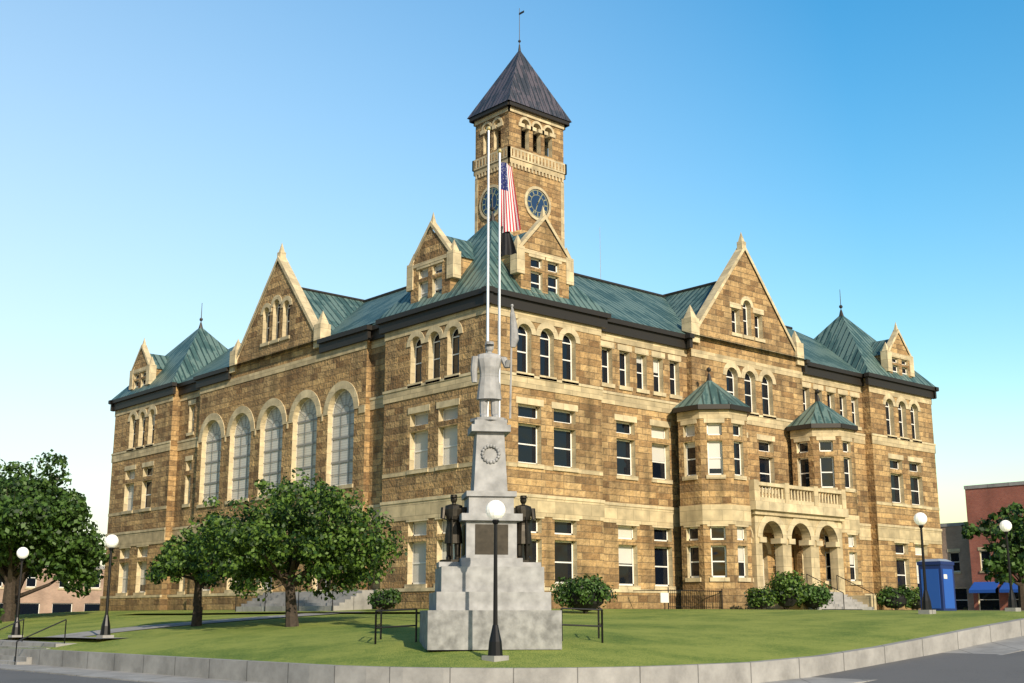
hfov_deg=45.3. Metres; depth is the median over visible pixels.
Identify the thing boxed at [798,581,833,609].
entrance shrub
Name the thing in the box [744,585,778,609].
entrance shrub
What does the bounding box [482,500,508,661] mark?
lamp
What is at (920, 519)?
lamp
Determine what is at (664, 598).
railings
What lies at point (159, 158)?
sky
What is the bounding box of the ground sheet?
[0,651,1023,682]
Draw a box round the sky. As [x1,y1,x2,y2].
[0,0,1023,565]
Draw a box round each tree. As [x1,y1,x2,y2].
[0,449,116,621]
[0,487,104,614]
[144,523,246,626]
[183,468,407,626]
[961,502,1023,610]
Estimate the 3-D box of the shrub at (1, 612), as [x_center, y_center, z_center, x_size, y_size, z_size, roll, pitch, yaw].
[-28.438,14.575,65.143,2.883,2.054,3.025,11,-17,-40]
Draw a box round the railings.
[374,587,722,643]
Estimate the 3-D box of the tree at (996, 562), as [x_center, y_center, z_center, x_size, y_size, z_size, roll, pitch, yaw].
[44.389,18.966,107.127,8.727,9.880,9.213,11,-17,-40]
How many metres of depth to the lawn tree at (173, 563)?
52.35 m
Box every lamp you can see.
[8,547,28,639]
[96,534,118,639]
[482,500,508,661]
[914,512,935,613]
[999,520,1020,610]
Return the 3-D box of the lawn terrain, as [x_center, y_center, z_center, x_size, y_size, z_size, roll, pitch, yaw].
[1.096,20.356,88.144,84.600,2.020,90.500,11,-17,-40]
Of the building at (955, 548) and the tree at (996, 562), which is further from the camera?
the building at (955, 548)
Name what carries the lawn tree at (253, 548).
on the lawn terrain
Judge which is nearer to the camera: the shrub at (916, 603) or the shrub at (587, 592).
the shrub at (587, 592)
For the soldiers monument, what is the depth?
34.73 m
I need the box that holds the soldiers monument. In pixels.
[419,304,561,649]
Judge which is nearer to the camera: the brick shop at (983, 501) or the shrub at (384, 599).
the shrub at (384, 599)
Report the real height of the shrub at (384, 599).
1.250 m
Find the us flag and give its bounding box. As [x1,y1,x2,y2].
[501,162,520,232]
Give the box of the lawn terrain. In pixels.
[0,609,1023,667]
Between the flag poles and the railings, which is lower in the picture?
the railings
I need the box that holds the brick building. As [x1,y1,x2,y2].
[0,566,104,614]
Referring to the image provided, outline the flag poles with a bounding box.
[486,126,501,416]
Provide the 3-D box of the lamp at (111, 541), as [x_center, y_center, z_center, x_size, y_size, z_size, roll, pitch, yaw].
[-15.944,9.698,48.478,0.517,4.105,0.530,11,-17,-40]
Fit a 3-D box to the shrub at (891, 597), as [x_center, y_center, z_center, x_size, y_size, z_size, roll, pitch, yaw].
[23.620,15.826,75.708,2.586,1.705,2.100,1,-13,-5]
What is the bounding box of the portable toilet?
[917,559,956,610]
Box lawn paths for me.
[4,609,895,639]
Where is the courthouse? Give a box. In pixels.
[100,187,942,611]
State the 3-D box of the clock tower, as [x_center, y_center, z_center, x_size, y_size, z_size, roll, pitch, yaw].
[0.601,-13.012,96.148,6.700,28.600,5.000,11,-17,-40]
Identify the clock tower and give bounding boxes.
[467,8,570,246]
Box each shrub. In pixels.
[0,607,4,622]
[367,588,401,609]
[550,573,618,613]
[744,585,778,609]
[765,570,809,609]
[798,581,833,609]
[875,585,913,609]
[905,587,920,609]
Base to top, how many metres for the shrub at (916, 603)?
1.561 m
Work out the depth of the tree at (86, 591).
95.40 m
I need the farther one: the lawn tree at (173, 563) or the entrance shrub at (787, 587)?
the entrance shrub at (787, 587)
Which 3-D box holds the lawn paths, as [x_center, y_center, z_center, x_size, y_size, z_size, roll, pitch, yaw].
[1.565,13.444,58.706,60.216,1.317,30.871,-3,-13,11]
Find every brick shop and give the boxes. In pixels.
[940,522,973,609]
[964,481,1023,610]
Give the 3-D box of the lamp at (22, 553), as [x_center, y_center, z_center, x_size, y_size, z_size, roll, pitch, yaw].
[-22.286,11.376,55.488,0.517,4.105,0.530,11,-17,-40]
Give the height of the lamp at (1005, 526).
4.105 m

